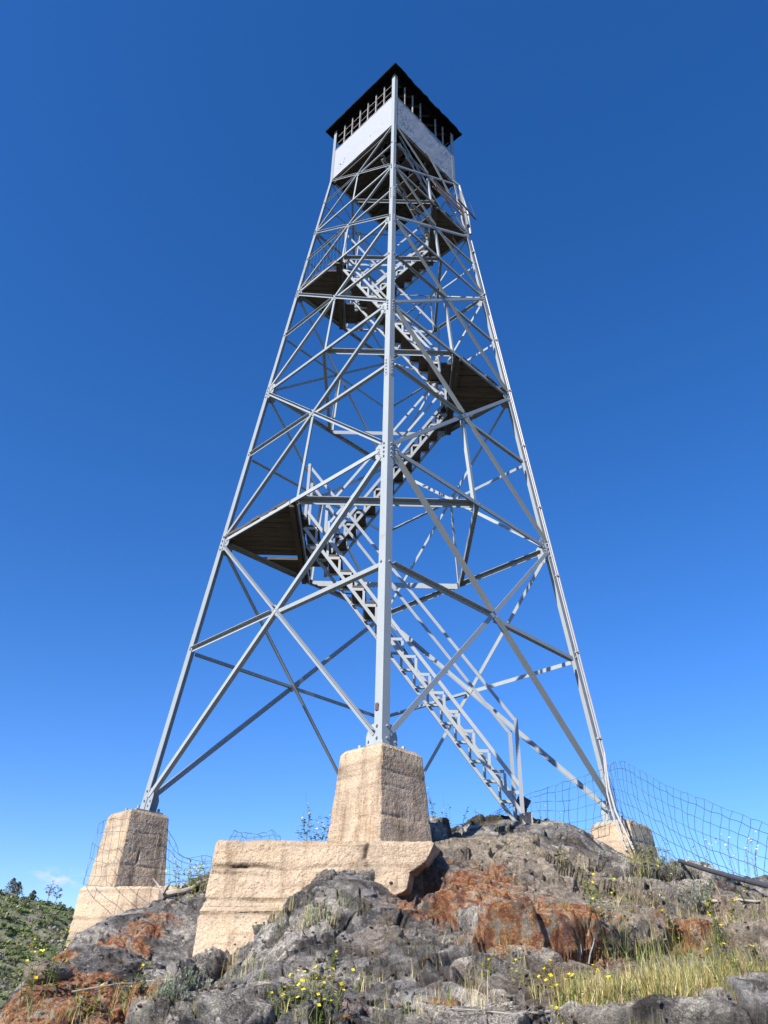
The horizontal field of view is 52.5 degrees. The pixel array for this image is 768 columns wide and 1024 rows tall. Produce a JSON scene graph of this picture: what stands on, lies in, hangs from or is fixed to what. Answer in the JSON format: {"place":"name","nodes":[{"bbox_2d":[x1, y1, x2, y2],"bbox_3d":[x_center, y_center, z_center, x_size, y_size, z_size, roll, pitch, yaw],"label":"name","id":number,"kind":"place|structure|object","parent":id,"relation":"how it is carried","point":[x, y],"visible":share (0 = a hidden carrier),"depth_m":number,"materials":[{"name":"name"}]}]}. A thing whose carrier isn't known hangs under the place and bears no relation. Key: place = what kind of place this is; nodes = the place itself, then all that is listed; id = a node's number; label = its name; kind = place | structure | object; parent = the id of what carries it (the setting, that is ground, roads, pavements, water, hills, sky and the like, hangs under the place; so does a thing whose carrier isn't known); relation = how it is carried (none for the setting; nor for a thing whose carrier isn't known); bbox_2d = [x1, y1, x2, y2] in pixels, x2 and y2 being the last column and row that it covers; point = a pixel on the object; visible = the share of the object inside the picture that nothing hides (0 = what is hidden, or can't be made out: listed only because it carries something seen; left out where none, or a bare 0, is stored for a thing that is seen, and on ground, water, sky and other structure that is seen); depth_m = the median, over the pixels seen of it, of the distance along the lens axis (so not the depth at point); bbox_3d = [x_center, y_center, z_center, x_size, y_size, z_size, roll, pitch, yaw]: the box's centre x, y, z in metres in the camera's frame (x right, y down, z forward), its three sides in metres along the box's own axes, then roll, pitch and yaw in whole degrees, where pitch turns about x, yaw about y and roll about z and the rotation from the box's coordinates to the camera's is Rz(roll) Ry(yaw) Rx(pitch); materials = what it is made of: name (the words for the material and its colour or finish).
{"place":"outdoors","nodes":[
{"label":"outdoors","id":0,"kind":"place"},
{"bbox_2d":[0,895,73,1006],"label":"hillside","id":1,"kind":"structure","parent":0,"point":[24,915],"depth_m":107.00,"materials":[{"name":"green plant"}]},
{"bbox_2d":[4,878,19,893],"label":"pine tree","id":2,"kind":"object","parent":1,"relation":"on","point":[13,883],"visible":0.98,"depth_m":124.01,"materials":[{"name":"green plant"}]},
{"bbox_2d":[12,881,24,895],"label":"pine tree","id":3,"kind":"object","parent":1,"relation":"on","point":[19,885],"visible":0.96,"depth_m":124.05,"materials":[{"name":"green plant"}]},
{"bbox_2d":[28,890,36,898],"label":"pine tree","id":4,"kind":"object","parent":1,"relation":"on","point":[32,895],"visible":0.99,"depth_m":124.35,"materials":[{"name":"green plant"}]},
{"bbox_2d":[0,889,74,1008],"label":"hillside brush","id":5,"kind":"object","parent":1,"relation":"on","point":[18,906],"visible":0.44,"depth_m":107.56,"materials":[{"name":"green plant"}]},
{"bbox_2d":[45,881,57,900],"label":"bare tree","id":6,"kind":"object","parent":1,"relation":"on","point":[48,892],"visible":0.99,"depth_m":125.60,"materials":[{"name":"grey plant"}]},
{"bbox_2d":[53,888,62,902],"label":"bare tree","id":7,"kind":"object","parent":1,"relation":"on","point":[59,894],"visible":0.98,"depth_m":125.64,"materials":[{"name":"grey plant"}]},
{"bbox_2d":[0,814,767,1023],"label":"rocky ground","id":8,"kind":"structure","parent":0,"point":[556,933],"depth_m":5.50,"materials":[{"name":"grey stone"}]},
{"bbox_2d":[13,928,74,1010],"bbox_3d":[-2.156,2.912,4.954,0.320,0.503,0.360,7,-33,-9],"label":"yellow wildflower","id":9,"kind":"object","parent":8,"relation":"on","point":[47,972],"visible":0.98,"depth_m":4.95,"materials":[{"name":"green plant"}]},
{"bbox_2d":[23,960,72,985],"bbox_3d":[-2.224,3.074,5.181,0.313,0.164,0.330,1,-33,0],"label":"loose stone","id":10,"kind":"object","parent":8,"relation":"on","point":[63,970],"visible":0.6,"depth_m":5.09,"materials":[{"name":"grey stone"}]},
{"bbox_2d":[71,982,103,1016],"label":"yellow wildflower","id":11,"kind":"object","parent":8,"relation":"on","point":[94,1003],"visible":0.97,"depth_m":4.45,"materials":[{"name":"green plant"}]},
{"bbox_2d":[71,975,171,992],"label":"dead branch","id":12,"kind":"object","parent":8,"relation":"on","point":[79,990],"visible":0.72,"depth_m":5.04,"materials":[{"name":"grey wood"}]},
{"bbox_2d":[64,809,182,949],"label":"concrete pier","id":13,"kind":"structure","parent":8,"relation":"on","point":[95,905],"depth_m":10.25,"materials":[{"name":"beige concrete"}]},
{"bbox_2d":[83,818,211,887],"bbox_3d":[-2.940,4.247,9.660,1.580,0.858,0.949,5,-33,-5],"label":"wire fence","id":14,"kind":"object","parent":13,"relation":"attached to","point":[169,874],"visible":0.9,"depth_m":9.55,"materials":[{"name":"grey metal"}]},
{"bbox_2d":[103,962,150,1015],"bbox_3d":[-1.455,2.748,4.427,0.217,0.353,0.278,1,-33,0],"label":"yellow wildflower","id":15,"kind":"object","parent":8,"relation":"on","point":[130,991],"visible":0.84,"depth_m":4.44,"materials":[{"name":"green plant"}]},
{"bbox_2d":[149,974,193,1001],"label":"sage shrub","id":16,"kind":"object","parent":8,"relation":"on","point":[173,987],"visible":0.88,"depth_m":4.17,"materials":[{"name":"green plant"}]},
{"bbox_2d":[153,878,208,899],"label":"dead branch","id":17,"kind":"object","parent":8,"relation":"on","point":[164,893],"visible":0.87,"depth_m":7.89,"materials":[{"name":"grey wood"}]},
{"bbox_2d":[164,855,211,898],"bbox_3d":[-1.987,3.760,8.079,0.573,0.514,0.464,1,-33,0],"label":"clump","id":18,"kind":"object","parent":8,"relation":"on","point":[190,883],"visible":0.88,"depth_m":8.07,"materials":[{"name":"green plant"}]},
{"bbox_2d":[177,962,225,990],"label":"sage shrub","id":19,"kind":"object","parent":8,"relation":"on","point":[190,982],"visible":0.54,"depth_m":5.53,"materials":[{"name":"green plant"}]},
{"bbox_2d":[263,974,302,1017],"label":"yellow wildflower","id":20,"kind":"object","parent":8,"relation":"on","point":[284,993],"visible":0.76,"depth_m":4.18,"materials":[{"name":"green plant"}]},
{"bbox_2d":[296,793,331,840],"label":"weed clump","id":21,"kind":"object","parent":8,"relation":"on","point":[310,826],"visible":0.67,"depth_m":7.81,"materials":[{"name":"green plant"}]},
{"bbox_2d":[192,742,440,956],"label":"concrete pier","id":22,"kind":"structure","parent":8,"relation":"on","point":[380,823],"depth_m":7.04,"materials":[{"name":"beige concrete"}]},
{"bbox_2d":[229,830,280,839],"bbox_3d":[-1.303,3.360,7.946,0.582,0.237,0.057,7,-33,-9],"label":"wire fence","id":23,"kind":"object","parent":22,"relation":"attached to","point":[256,834],"visible":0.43,"depth_m":7.97,"materials":[{"name":"grey metal"}]},
{"bbox_2d":[125,62,634,850],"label":"fire lookout tower","id":24,"kind":"structure","parent":22,"relation":"on","point":[393,132],"depth_m":13.70,"materials":[{"name":"metal"}]},
{"bbox_2d":[451,769,605,829],"bbox_3d":[1.825,4.352,11.250,2.809,0.976,0.299,-11,-35,18],"label":"wire fence","id":25,"kind":"object","parent":24,"relation":"attached to","point":[563,803],"visible":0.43,"depth_m":11.04,"materials":[{"name":"grey metal"}]},
{"bbox_2d":[607,761,767,882],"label":"wire fence","id":26,"kind":"object","parent":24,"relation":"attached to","point":[610,770],"visible":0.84,"depth_m":9.76,"materials":[{"name":"grey metal"}]},
{"bbox_2d":[288,953,354,1023],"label":"yellow wildflower","id":27,"kind":"object","parent":8,"relation":"on","point":[322,981],"visible":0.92,"depth_m":4.20,"materials":[{"name":"green plant"}]},
{"bbox_2d":[324,950,338,970],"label":"yellow wildflower","id":28,"kind":"object","parent":8,"relation":"on","point":[332,962],"visible":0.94,"depth_m":5.29,"materials":[{"name":"green plant"}]},
{"bbox_2d":[3,832,767,1023],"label":"dry grass","id":29,"kind":"structure","parent":8,"relation":"on","point":[673,981],"depth_m":4.23,"materials":[{"name":"beige plant"}]},
{"bbox_2d":[426,784,468,832],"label":"weed clump","id":30,"kind":"object","parent":8,"relation":"on","point":[444,809],"visible":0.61,"depth_m":9.05,"materials":[{"name":"green plant"}]},
{"bbox_2d":[464,805,501,833],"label":"weed clump","id":31,"kind":"object","parent":8,"relation":"on","point":[483,816],"visible":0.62,"depth_m":9.57,"materials":[{"name":"green plant"}]},
{"bbox_2d":[477,958,492,975],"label":"yellow wildflower","id":32,"kind":"object","parent":8,"relation":"on","point":[489,968],"visible":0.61,"depth_m":4.76,"materials":[{"name":"green plant"}]},
{"bbox_2d":[451,1005,549,1013],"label":"dead branch","id":33,"kind":"object","parent":8,"relation":"on","point":[542,1012],"visible":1,"depth_m":4.06,"materials":[{"name":"grey wood"}]},
{"bbox_2d":[519,812,533,823],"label":"concrete block","id":34,"kind":"structure","parent":8,"relation":"on","point":[526,817],"depth_m":10.23,"materials":[{"name":"grey concrete"}]},
{"bbox_2d":[506,957,550,988],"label":"yellow wildflower","id":35,"kind":"object","parent":8,"relation":"on","point":[538,976],"visible":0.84,"depth_m":4.55,"materials":[{"name":"green plant"}]},
{"bbox_2d":[556,850,575,878],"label":"weed clump","id":36,"kind":"object","parent":8,"relation":"on","point":[564,857],"visible":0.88,"depth_m":8.10,"materials":[{"name":"green plant"}]},
{"bbox_2d":[543,960,609,1023],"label":"yellow wildflower","id":37,"kind":"object","parent":8,"relation":"on","point":[572,977],"visible":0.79,"depth_m":4.11,"materials":[{"name":"green plant"}]},
{"bbox_2d":[588,938,594,963],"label":"dead branch","id":38,"kind":"object","parent":8,"relation":"on","point":[591,952],"visible":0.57,"depth_m":5.09,"materials":[{"name":"grey wood"}]},
{"bbox_2d":[583,876,608,899],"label":"weed clump","id":39,"kind":"object","parent":8,"relation":"on","point":[593,889],"visible":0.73,"depth_m":6.86,"materials":[{"name":"green plant"}]},
{"bbox_2d":[576,869,632,962],"bbox_3d":[1.594,2.904,5.581,0.348,0.634,0.327,1,-33,0],"label":"yellow wildflower","id":40,"kind":"object","parent":8,"relation":"on","point":[599,914],"visible":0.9,"depth_m":5.58,"materials":[{"name":"green plant"}]},
{"bbox_2d":[590,820,658,863],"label":"concrete pier","id":41,"kind":"structure","parent":8,"relation":"on","point":[607,833],"depth_m":10.57,"materials":[{"name":"beige concrete"}]},
{"bbox_2d":[620,834,671,881],"bbox_3d":[2.957,3.974,8.712,0.554,0.685,0.533,1,-33,0],"label":"weed clump","id":42,"kind":"object","parent":8,"relation":"on","point":[647,854],"visible":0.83,"depth_m":8.75,"materials":[{"name":"green plant"}]},
{"bbox_2d":[666,863,683,879],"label":"sage shrub","id":43,"kind":"object","parent":8,"relation":"on","point":[676,872],"visible":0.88,"depth_m":8.57,"materials":[{"name":"green plant"}]},
{"bbox_2d":[661,909,692,954],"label":"yellow wildflower","id":44,"kind":"object","parent":8,"relation":"on","point":[668,923],"visible":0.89,"depth_m":5.81,"materials":[{"name":"green plant"}]},
{"bbox_2d":[659,876,712,911],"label":"sage shrub","id":45,"kind":"object","parent":8,"relation":"on","point":[693,896],"visible":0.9,"depth_m":6.65,"materials":[{"name":"green plant"}]},
{"bbox_2d":[683,835,710,879],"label":"yellow wildflower","id":46,"kind":"object","parent":8,"relation":"on","point":[698,857],"visible":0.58,"depth_m":8.70,"materials":[{"name":"green plant"}]},
{"bbox_2d":[678,859,767,888],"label":"iron pipe","id":47,"kind":"object","parent":8,"relation":"on","point":[747,880],"visible":1,"depth_m":7.43,"materials":[{"name":"metal"}]},
{"bbox_2d":[700,882,747,950],"bbox_3d":[2.518,2.940,5.687,0.336,0.474,0.220,-12,-35,20],"label":"yellow wildflower","id":48,"kind":"object","parent":8,"relation":"on","point":[731,910],"visible":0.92,"depth_m":5.69,"materials":[{"name":"green plant"}]},
{"bbox_2d":[701,880,760,904],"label":"dead branch","id":49,"kind":"object","parent":8,"relation":"on","point":[739,899],"visible":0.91,"depth_m":6.54,"materials":[{"name":"grey wood"}]},
{"bbox_2d":[700,924,762,978],"bbox_3d":[1.804,2.296,3.983,0.306,0.334,0.229,1,-33,0],"label":"yellow wildflower","id":50,"kind":"object","parent":8,"relation":"on","point":[732,952],"visible":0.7,"depth_m":4.01,"materials":[{"name":"green plant"}]},
{"bbox_2d":[714,828,758,885],"bbox_3d":[3.422,3.324,7.455,0.419,0.594,0.269,1,-33,0],"label":"yellow wildflower","id":51,"kind":"object","parent":8,"relation":"on","point":[750,841],"visible":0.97,"depth_m":7.43,"materials":[{"name":"green plant"}]},
{"bbox_2d":[0,0,767,908],"label":"sky","id":52,"kind":"structure","parent":0,"point":[165,165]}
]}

